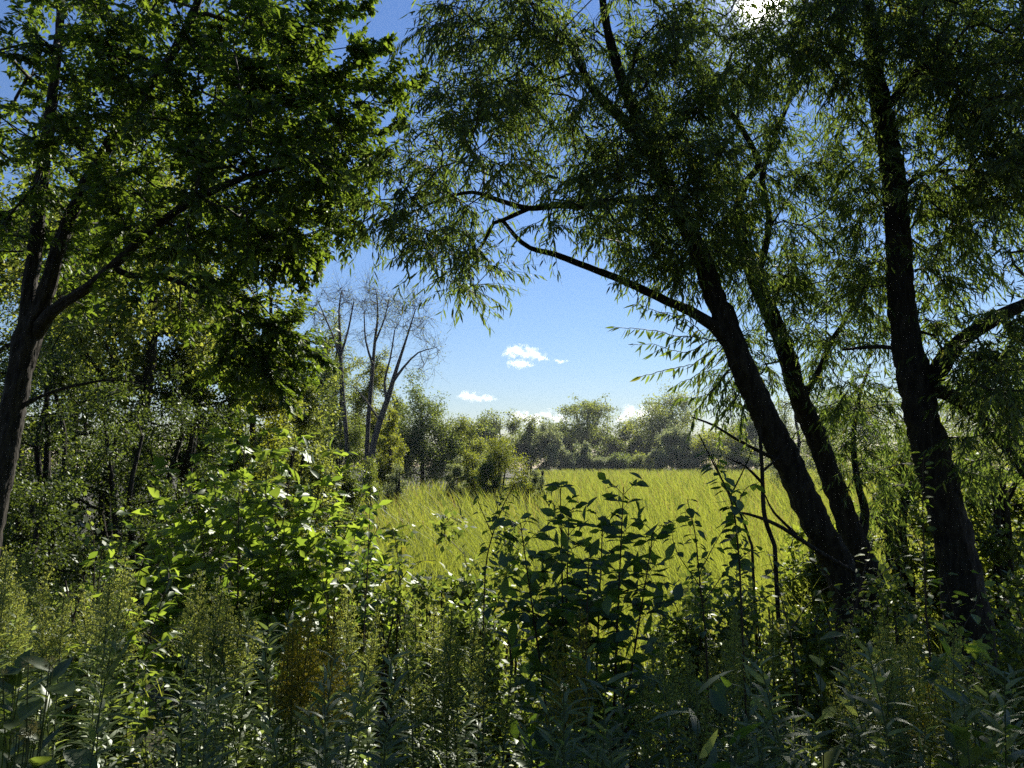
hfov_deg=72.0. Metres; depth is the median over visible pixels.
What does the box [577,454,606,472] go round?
shrub
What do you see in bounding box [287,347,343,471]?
broadleaf tree
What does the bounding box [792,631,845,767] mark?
herb
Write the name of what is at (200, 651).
goldenrod
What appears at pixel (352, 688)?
goldenrod
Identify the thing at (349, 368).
broadleaf tree
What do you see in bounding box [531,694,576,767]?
aster
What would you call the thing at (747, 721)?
aster
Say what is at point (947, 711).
goldenrod
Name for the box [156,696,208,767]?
aster
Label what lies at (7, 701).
broadleaf herb
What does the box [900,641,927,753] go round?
goldenrod
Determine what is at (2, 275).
broadleaf tree
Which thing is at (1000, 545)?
bush
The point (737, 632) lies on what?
goldenrod
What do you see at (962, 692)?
goldenrod
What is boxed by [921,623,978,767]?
goldenrod
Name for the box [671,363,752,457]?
willow shoot
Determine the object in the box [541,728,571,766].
aster
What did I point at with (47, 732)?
goldenrod
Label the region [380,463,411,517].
shrub
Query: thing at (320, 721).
aster
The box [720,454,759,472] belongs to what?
shrub
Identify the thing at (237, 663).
goldenrod
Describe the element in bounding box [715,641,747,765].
goldenrod
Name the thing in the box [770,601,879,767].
bush
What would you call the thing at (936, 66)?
willow tree
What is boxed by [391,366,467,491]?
oak tree
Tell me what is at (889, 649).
goldenrod
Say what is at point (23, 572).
goldenrod
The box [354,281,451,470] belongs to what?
leafless tree
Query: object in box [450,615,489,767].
goldenrod
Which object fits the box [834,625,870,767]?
goldenrod
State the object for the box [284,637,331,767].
goldenrod
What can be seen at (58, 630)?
goldenrod
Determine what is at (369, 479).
shrub
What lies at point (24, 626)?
goldenrod
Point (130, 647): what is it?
goldenrod
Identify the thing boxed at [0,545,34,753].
goldenrod
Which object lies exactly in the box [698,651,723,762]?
goldenrod
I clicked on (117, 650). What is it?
goldenrod
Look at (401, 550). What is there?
bush
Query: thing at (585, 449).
willow
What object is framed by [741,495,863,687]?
dead stem
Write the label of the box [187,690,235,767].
aster
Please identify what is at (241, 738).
aster
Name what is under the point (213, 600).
goldenrod
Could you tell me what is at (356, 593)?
bush
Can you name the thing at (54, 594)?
goldenrod
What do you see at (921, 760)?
aster
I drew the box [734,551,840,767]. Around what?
sapling
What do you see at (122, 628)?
goldenrod
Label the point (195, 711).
aster
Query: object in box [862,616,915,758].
goldenrod
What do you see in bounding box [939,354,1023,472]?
broadleaf tree
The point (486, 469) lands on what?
shrub
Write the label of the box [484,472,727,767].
ash sapling
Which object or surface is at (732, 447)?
willow
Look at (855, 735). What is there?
aster
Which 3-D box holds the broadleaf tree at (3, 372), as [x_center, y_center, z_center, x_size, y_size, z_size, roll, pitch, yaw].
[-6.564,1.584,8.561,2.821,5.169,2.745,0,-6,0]
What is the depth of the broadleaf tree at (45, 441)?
9.53 m
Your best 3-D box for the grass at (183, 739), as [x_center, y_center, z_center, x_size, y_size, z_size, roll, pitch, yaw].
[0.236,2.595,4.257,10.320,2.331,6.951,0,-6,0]
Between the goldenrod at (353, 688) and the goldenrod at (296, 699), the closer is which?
the goldenrod at (296, 699)
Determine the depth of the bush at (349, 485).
18.76 m
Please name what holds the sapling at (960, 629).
on the ground at (507, 475)
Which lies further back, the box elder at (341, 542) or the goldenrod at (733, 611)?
the box elder at (341, 542)
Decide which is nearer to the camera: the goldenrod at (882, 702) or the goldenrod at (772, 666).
the goldenrod at (882, 702)
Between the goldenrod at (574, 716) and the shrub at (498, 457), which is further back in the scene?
the shrub at (498, 457)
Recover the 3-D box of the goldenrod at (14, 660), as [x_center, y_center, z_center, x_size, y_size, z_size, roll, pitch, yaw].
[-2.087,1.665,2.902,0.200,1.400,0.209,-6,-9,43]
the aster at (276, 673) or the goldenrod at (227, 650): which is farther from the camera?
the aster at (276, 673)
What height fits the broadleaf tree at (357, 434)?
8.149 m
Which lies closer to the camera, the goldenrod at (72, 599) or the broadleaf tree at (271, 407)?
the goldenrod at (72, 599)
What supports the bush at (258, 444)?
on the ground at (507, 475)
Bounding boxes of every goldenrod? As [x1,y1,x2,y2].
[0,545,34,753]
[0,552,23,739]
[0,555,38,751]
[0,557,25,722]
[0,581,15,735]
[0,589,32,747]
[0,590,19,724]
[0,600,34,705]
[0,612,15,734]
[0,617,27,752]
[0,618,35,743]
[8,566,19,663]
[9,552,36,696]
[12,590,34,721]
[15,552,45,699]
[17,561,55,751]
[19,616,33,750]
[20,592,75,751]
[21,588,67,759]
[23,581,48,743]
[24,608,49,720]
[25,600,74,760]
[29,604,73,749]
[30,594,83,767]
[31,579,61,715]
[49,617,83,767]
[51,592,149,767]
[66,582,113,758]
[71,590,113,764]
[72,569,127,767]
[72,572,124,766]
[73,584,112,762]
[74,595,116,757]
[78,554,141,765]
[79,570,135,762]
[87,570,141,763]
[100,614,136,763]
[101,606,143,765]
[147,582,214,767]
[154,593,199,767]
[171,569,213,767]
[175,576,236,767]
[183,588,237,766]
[183,591,215,763]
[188,614,220,764]
[194,603,239,764]
[196,622,237,762]
[198,596,238,767]
[207,626,246,764]
[211,604,257,767]
[213,617,249,767]
[218,590,262,759]
[226,620,263,759]
[253,627,312,767]
[259,627,313,767]
[269,610,331,767]
[271,614,308,766]
[274,617,332,767]
[276,630,318,767]
[284,610,341,761]
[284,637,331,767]
[288,647,323,767]
[292,632,354,767]
[301,598,364,767]
[301,653,350,766]
[322,593,363,767]
[329,587,361,767]
[333,654,359,764]
[334,623,361,767]
[335,650,359,764]
[341,639,380,767]
[343,678,366,764]
[347,606,390,767]
[349,672,378,766]
[388,613,435,767]
[389,680,414,767]
[398,663,428,767]
[400,600,431,767]
[400,658,439,767]
[412,604,445,767]
[412,651,448,767]
[414,678,437,766]
[421,613,449,767]
[425,608,469,767]
[427,616,457,767]
[430,684,464,767]
[433,640,475,767]
[437,640,476,767]
[440,680,475,767]
[449,619,486,767]
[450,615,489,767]
[459,658,495,767]
[460,627,502,767]
[484,669,524,767]
[531,626,590,765]
[545,609,603,767]
[549,625,605,767]
[627,689,665,767]
[630,664,666,767]
[643,629,697,767]
[656,667,693,767]
[671,651,714,767]
[676,643,705,767]
[677,677,722,767]
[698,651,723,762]
[702,649,736,761]
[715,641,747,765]
[717,621,750,763]
[721,605,749,756]
[722,613,758,764]
[723,646,758,765]
[731,634,766,767]
[733,658,762,767]
[753,618,796,767]
[821,679,862,767]
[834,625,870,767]
[837,664,865,767]
[859,624,920,767]
[860,667,909,767]
[861,649,898,766]
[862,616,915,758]
[864,673,907,759]
[867,650,905,758]
[870,643,914,767]
[871,627,920,763]
[882,652,932,767]
[882,671,937,767]
[884,669,924,767]
[895,645,912,762]
[895,664,941,767]
[897,625,928,767]
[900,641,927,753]
[906,689,955,767]
[910,659,973,767]
[915,664,970,756]
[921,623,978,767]
[928,671,981,767]
[949,668,977,755]
[967,677,993,738]
[968,653,1015,764]
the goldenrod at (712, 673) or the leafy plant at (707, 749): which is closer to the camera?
the leafy plant at (707, 749)
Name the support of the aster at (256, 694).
on the ground at (507, 475)
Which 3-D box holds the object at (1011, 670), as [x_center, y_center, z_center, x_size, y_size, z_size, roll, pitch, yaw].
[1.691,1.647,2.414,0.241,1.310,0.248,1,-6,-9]
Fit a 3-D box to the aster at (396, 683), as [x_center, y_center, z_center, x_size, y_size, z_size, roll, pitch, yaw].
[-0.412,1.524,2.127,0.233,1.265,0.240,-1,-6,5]
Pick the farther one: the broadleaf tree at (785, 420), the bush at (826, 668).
the broadleaf tree at (785, 420)
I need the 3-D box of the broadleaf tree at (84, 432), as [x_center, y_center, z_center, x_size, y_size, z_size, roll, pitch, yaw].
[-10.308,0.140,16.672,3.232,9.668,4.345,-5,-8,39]
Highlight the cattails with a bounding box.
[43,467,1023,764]
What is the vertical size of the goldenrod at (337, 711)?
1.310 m
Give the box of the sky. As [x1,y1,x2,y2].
[0,0,1023,467]
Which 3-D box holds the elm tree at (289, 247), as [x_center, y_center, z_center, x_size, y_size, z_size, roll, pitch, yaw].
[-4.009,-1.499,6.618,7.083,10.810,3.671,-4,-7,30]
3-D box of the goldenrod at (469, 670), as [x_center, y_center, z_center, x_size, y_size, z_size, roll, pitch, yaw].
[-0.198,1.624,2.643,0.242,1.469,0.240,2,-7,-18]
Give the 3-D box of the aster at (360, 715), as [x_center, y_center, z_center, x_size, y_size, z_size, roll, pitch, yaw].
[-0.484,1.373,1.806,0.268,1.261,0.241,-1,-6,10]
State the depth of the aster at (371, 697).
2.56 m
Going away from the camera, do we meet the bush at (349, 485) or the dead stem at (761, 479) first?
the dead stem at (761, 479)
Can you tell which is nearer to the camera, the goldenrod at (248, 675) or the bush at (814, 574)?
the goldenrod at (248, 675)
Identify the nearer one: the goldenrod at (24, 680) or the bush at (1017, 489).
the goldenrod at (24, 680)
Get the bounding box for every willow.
[527,421,569,470]
[573,440,592,467]
[654,420,693,470]
[688,423,753,470]
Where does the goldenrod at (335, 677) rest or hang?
on the ground at (507, 475)
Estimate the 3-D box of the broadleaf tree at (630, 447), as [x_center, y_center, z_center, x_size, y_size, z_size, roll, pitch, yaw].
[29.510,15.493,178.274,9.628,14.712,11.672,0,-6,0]
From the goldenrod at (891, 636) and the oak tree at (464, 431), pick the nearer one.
the goldenrod at (891, 636)
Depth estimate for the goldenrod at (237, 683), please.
2.74 m
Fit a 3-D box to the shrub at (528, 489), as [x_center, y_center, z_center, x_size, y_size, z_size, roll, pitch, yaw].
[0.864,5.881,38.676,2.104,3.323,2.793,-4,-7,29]
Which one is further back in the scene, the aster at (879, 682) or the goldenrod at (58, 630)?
the goldenrod at (58, 630)
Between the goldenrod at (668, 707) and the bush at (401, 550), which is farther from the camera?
the bush at (401, 550)
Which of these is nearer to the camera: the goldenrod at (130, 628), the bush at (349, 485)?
the goldenrod at (130, 628)
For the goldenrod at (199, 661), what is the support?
on the ground at (507, 475)
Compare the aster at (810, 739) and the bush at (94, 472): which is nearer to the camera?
the aster at (810, 739)
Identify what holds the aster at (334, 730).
on the ground at (507, 475)
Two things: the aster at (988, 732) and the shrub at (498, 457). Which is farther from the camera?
the shrub at (498, 457)
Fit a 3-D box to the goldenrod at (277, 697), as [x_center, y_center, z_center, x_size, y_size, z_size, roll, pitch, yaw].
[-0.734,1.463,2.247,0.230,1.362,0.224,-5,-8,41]
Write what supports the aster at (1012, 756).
on the ground at (507, 475)
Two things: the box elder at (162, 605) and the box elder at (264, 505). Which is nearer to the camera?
the box elder at (162, 605)
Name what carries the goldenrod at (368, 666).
on the ground at (507, 475)
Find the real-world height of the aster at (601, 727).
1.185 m
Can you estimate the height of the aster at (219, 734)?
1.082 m
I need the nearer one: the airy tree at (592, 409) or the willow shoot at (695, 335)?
the willow shoot at (695, 335)
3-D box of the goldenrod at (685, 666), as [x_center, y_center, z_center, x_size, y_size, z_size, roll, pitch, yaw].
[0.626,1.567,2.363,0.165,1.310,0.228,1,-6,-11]
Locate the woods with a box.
[24,413,1004,469]
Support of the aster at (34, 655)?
on the ground at (507, 475)
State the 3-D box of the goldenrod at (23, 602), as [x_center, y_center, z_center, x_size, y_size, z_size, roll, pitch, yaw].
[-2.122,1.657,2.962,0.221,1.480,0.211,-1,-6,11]
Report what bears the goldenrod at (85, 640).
on the ground at (507, 475)
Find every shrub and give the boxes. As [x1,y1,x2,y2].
[350,455,384,515]
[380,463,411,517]
[442,455,466,508]
[453,445,491,507]
[467,434,531,510]
[473,452,502,516]
[478,443,507,482]
[506,461,544,511]
[529,468,550,525]
[555,451,582,472]
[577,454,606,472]
[602,455,620,470]
[605,451,637,472]
[626,451,652,470]
[642,447,675,470]
[672,449,714,471]
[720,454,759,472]
[755,458,811,469]
[802,451,850,470]
[847,445,912,477]
[950,435,1013,484]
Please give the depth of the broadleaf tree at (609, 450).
179.49 m
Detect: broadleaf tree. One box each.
[0,89,308,609]
[0,146,126,554]
[0,199,165,539]
[113,282,253,592]
[169,314,304,598]
[206,269,304,571]
[243,307,344,568]
[285,328,335,448]
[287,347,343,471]
[302,307,362,463]
[321,371,378,516]
[345,347,398,494]
[364,394,416,481]
[375,404,409,507]
[457,412,503,470]
[474,408,532,472]
[515,414,547,475]
[546,417,578,460]
[580,419,629,468]
[611,416,646,459]
[617,379,709,468]
[633,431,665,464]
[718,411,787,469]
[753,386,843,484]
[807,385,905,481]
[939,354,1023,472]
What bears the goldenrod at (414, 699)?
on the ground at (507, 475)
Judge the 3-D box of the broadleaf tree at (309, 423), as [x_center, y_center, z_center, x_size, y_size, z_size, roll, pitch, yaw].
[-6.364,1.582,20.122,3.017,7.598,2.935,3,-7,-23]
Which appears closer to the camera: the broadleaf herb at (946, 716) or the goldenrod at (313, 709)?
the broadleaf herb at (946, 716)
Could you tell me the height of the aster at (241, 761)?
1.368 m
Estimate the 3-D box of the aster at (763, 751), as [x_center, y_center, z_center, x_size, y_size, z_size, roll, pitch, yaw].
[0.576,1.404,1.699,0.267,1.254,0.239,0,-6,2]
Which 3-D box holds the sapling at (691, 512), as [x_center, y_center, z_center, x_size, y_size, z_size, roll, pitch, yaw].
[0.916,1.574,3.131,0.479,2.098,0.192,3,-7,-24]
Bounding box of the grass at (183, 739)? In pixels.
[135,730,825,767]
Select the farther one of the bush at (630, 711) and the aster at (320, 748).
the bush at (630, 711)
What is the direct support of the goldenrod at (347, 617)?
on the ground at (507, 475)
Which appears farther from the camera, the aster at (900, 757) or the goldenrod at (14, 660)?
the goldenrod at (14, 660)
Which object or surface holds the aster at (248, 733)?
on the ground at (507, 475)
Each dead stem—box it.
[698,433,758,661]
[726,428,796,743]
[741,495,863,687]
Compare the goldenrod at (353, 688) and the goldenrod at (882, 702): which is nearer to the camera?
the goldenrod at (882, 702)
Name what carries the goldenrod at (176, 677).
on the ground at (507, 475)
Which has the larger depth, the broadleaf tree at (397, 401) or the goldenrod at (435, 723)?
the broadleaf tree at (397, 401)
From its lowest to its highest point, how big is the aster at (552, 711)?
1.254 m
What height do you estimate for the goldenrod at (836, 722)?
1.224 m
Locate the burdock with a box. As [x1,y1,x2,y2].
[0,655,97,767]
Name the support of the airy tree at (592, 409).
on the ground at (507, 475)
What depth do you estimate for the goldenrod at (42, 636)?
2.43 m
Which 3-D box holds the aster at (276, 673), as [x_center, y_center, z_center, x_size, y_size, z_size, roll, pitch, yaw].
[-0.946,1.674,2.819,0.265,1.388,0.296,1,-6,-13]
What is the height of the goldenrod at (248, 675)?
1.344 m
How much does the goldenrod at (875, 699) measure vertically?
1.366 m
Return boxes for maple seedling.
[906,637,1021,767]
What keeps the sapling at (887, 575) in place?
on the ground at (507, 475)
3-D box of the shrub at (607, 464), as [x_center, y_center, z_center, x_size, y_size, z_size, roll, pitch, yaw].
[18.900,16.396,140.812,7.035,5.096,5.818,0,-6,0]
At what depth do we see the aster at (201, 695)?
2.72 m
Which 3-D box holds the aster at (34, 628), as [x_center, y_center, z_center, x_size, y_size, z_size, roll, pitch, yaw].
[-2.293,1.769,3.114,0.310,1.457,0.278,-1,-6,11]
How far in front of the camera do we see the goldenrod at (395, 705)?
3.25 m
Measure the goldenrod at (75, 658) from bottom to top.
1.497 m
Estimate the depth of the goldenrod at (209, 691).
2.48 m
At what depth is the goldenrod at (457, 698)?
2.60 m
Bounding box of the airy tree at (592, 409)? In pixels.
[538,393,622,449]
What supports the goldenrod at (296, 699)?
on the ground at (507, 475)
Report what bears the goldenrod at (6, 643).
on the ground at (507, 475)
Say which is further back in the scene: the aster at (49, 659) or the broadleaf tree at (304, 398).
the broadleaf tree at (304, 398)
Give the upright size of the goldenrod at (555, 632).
1.439 m
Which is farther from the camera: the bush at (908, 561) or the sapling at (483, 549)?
the bush at (908, 561)
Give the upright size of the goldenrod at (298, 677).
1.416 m
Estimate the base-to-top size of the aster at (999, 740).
1.118 m
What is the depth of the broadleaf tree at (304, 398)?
44.12 m
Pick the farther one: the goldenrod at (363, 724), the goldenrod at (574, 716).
the goldenrod at (363, 724)
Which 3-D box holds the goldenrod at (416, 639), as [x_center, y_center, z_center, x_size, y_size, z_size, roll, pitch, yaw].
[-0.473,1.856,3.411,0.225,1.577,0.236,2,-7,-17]
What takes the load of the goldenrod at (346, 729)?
on the ground at (507, 475)
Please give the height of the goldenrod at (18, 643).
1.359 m
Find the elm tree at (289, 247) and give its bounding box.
[0,0,436,554]
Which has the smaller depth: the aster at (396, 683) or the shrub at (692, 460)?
the aster at (396, 683)
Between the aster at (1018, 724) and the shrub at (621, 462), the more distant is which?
the shrub at (621, 462)
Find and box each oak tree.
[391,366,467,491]
[443,414,489,488]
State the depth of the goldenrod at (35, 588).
3.89 m
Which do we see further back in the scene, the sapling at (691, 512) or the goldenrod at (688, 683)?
the sapling at (691, 512)
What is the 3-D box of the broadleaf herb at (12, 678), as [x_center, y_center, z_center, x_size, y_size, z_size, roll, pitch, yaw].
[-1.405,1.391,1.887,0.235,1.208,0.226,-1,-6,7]
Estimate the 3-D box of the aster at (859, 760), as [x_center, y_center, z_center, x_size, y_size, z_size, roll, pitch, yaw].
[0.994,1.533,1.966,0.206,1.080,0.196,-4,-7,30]
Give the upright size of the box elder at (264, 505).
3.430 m
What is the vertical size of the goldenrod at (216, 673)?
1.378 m
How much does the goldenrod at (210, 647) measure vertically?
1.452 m
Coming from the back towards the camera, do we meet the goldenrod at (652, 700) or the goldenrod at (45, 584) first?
the goldenrod at (45, 584)
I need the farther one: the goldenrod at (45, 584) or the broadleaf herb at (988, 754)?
the goldenrod at (45, 584)
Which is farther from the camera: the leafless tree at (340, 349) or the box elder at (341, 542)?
the leafless tree at (340, 349)
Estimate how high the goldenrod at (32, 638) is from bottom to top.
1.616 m
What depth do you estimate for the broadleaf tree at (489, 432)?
134.69 m
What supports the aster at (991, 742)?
on the ground at (507, 475)
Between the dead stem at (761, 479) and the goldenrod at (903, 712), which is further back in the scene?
the dead stem at (761, 479)
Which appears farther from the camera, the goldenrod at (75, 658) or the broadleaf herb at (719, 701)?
the goldenrod at (75, 658)
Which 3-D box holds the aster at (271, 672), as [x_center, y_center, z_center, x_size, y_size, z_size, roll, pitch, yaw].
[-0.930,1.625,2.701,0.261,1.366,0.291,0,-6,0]
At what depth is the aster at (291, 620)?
2.35 m
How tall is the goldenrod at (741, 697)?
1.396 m
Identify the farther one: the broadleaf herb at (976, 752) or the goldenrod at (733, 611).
the goldenrod at (733, 611)
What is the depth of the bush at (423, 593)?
3.75 m
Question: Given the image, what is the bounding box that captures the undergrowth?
[0,640,1023,767]
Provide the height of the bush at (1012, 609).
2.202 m
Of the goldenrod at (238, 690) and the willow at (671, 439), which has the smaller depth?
the goldenrod at (238, 690)
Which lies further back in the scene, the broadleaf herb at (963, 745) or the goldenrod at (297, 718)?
the goldenrod at (297, 718)
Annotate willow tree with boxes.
[309,0,884,718]
[633,0,926,652]
[727,0,1023,726]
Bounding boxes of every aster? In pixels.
[0,579,28,695]
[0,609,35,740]
[1,614,38,719]
[2,609,38,698]
[21,631,69,748]
[22,596,76,765]
[22,639,39,743]
[55,609,96,766]
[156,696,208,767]
[172,687,219,766]
[182,618,228,765]
[183,680,235,767]
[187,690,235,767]
[198,692,238,767]
[201,620,258,767]
[209,706,242,766]
[219,629,269,767]
[225,625,265,767]
[231,606,278,767]
[237,631,280,767]
[244,635,297,767]
[246,621,286,767]
[247,607,306,767]
[251,708,306,767]
[252,624,296,766]
[293,697,344,767]
[302,676,344,767]
[303,643,359,767]
[303,664,352,767]
[317,683,350,767]
[320,659,380,767]
[331,731,350,767]
[333,650,382,767]
[342,683,382,767]
[347,662,386,765]
[355,651,416,767]
[364,718,410,767]
[365,744,391,767]
[367,669,411,767]
[513,719,550,767]
[529,676,577,766]
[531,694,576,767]
[537,673,591,767]
[538,692,593,767]
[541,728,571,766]
[558,643,616,767]
[566,727,623,767]
[581,671,635,767]
[582,727,633,767]
[591,719,633,767]
[602,677,641,767]
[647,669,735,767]
[716,732,756,767]
[727,741,750,766]
[729,650,777,767]
[736,687,790,767]
[742,655,815,767]
[775,709,814,767]
[776,712,810,767]
[787,707,835,767]
[830,663,891,767]
[833,716,864,767]
[841,724,879,767]
[843,676,895,767]
[846,638,934,767]
[859,668,919,767]
[865,728,913,767]
[897,725,950,767]
[902,667,940,761]
[945,655,1005,765]
[967,683,1019,767]
[969,692,1013,766]
[973,663,1023,767]
[977,714,1018,765]
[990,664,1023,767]
[990,684,1023,767]
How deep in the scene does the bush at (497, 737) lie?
3.57 m
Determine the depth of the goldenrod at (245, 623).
2.41 m
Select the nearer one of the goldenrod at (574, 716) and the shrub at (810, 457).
the goldenrod at (574, 716)
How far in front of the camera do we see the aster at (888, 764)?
1.79 m
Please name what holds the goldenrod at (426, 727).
on the ground at (507, 475)
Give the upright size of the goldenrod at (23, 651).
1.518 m
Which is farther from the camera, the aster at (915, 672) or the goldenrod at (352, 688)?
the goldenrod at (352, 688)
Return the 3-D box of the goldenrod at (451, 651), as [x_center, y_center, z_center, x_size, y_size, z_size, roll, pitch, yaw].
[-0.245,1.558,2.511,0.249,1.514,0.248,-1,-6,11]
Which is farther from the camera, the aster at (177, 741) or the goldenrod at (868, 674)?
the goldenrod at (868, 674)
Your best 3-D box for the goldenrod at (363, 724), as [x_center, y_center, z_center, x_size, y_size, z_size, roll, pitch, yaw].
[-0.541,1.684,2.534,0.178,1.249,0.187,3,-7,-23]
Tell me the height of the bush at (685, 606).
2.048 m
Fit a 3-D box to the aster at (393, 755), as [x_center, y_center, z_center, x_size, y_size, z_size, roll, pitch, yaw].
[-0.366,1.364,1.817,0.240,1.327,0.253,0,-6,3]
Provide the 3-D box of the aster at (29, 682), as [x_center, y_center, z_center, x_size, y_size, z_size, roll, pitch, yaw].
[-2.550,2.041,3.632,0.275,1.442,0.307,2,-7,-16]
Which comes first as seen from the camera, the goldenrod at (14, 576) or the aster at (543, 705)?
the aster at (543, 705)
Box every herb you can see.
[0,649,44,754]
[0,666,47,767]
[0,697,32,749]
[1,656,77,767]
[709,676,761,767]
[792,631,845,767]
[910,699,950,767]
[927,692,982,767]
[931,704,959,766]
[932,702,988,767]
[934,683,1000,767]
[947,696,1003,767]
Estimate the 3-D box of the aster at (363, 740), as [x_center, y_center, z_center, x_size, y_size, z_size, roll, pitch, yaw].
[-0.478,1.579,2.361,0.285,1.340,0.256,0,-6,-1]
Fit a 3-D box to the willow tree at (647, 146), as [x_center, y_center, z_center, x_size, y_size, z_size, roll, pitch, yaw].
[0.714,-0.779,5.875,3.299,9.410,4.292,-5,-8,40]
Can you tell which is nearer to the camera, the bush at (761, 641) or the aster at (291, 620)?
the aster at (291, 620)
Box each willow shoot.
[606,304,724,394]
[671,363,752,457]
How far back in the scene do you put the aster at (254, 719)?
2.52 m
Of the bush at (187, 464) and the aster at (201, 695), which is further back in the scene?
the bush at (187, 464)
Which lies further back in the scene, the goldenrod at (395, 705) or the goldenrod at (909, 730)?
the goldenrod at (395, 705)
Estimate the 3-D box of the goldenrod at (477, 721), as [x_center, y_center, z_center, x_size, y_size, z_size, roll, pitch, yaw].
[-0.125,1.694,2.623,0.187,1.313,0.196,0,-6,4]
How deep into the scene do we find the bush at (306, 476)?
12.70 m
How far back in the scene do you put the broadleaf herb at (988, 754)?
1.83 m
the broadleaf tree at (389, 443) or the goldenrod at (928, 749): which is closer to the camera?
the goldenrod at (928, 749)
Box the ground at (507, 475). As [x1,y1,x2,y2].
[23,467,1011,767]
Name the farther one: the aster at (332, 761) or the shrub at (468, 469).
the shrub at (468, 469)
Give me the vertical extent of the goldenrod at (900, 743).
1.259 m
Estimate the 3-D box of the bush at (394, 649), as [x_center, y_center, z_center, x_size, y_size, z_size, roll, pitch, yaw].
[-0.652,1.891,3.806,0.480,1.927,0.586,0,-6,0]
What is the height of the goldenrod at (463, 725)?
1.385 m
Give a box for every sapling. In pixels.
[354,489,383,763]
[379,522,444,672]
[462,476,523,758]
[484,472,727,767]
[662,499,762,738]
[695,452,765,767]
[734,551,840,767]
[802,538,912,764]
[898,451,937,689]
[907,570,995,741]
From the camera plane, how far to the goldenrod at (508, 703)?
2.35 m
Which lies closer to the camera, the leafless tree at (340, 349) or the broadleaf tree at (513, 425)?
the leafless tree at (340, 349)
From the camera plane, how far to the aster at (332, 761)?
2.26 m
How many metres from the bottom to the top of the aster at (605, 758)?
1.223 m
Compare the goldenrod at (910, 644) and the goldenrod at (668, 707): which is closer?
the goldenrod at (668, 707)
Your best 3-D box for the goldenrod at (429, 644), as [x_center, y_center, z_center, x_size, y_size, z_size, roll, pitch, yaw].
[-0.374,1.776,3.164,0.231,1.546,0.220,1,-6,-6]
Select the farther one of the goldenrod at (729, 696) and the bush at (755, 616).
the bush at (755, 616)
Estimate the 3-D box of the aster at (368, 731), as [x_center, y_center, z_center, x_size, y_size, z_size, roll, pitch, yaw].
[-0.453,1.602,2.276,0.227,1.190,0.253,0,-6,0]
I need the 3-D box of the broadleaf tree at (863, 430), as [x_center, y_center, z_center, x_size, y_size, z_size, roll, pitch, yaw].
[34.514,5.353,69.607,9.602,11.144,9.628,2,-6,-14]
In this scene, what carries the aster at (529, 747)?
on the ground at (507, 475)
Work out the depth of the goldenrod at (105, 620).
2.41 m
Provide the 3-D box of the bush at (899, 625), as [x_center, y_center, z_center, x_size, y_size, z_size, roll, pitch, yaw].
[2.619,2.227,4.685,0.915,2.179,0.752,-6,-9,43]
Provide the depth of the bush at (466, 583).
4.86 m
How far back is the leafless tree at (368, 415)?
35.81 m
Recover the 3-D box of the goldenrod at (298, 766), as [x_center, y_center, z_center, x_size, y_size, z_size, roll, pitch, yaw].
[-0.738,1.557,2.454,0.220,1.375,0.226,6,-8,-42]
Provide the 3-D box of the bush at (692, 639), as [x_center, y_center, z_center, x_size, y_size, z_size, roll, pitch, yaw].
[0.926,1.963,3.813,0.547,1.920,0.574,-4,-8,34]
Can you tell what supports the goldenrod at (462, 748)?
on the ground at (507, 475)
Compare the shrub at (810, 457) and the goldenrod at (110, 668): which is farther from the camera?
the shrub at (810, 457)
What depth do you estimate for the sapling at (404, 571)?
4.11 m
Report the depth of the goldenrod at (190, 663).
2.42 m
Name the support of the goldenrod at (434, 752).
on the ground at (507, 475)
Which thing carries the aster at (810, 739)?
on the ground at (507, 475)
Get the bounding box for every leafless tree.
[298,270,379,523]
[338,262,410,468]
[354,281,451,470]
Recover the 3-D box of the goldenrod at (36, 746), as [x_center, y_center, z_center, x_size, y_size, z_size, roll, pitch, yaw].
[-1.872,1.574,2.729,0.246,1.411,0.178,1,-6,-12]
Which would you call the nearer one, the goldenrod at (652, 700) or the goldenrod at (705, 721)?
the goldenrod at (705, 721)
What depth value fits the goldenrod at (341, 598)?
3.30 m
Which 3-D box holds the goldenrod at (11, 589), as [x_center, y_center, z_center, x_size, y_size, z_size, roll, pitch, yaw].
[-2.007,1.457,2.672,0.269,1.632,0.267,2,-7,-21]
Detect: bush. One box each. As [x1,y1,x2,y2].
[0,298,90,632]
[0,465,137,749]
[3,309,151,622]
[23,361,206,736]
[26,491,155,766]
[111,363,260,696]
[246,422,293,533]
[247,400,350,615]
[288,564,383,767]
[312,447,368,582]
[357,521,427,766]
[358,553,428,767]
[396,569,501,767]
[409,499,516,765]
[439,597,521,767]
[471,509,552,767]
[534,558,610,762]
[592,653,662,766]
[639,568,736,767]
[640,571,752,767]
[693,576,836,767]
[706,540,796,767]
[769,522,839,744]
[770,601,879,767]
[835,420,969,677]
[843,552,967,762]
[919,418,1023,731]
[958,622,1023,767]
[960,551,1023,767]
[979,417,1023,601]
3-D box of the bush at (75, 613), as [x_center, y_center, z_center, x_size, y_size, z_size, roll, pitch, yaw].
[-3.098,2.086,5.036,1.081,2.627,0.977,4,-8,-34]
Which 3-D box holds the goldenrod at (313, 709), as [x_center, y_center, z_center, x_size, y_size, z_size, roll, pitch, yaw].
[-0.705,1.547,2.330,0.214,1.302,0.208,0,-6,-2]
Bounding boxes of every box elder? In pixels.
[34,523,184,767]
[98,403,406,767]
[291,536,422,759]
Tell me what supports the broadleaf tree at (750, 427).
on the ground at (507, 475)
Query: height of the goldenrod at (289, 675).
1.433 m
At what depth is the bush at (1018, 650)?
4.31 m
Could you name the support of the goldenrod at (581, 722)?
on the ground at (507, 475)
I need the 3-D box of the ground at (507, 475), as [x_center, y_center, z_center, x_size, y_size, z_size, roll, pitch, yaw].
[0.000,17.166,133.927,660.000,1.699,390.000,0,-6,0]

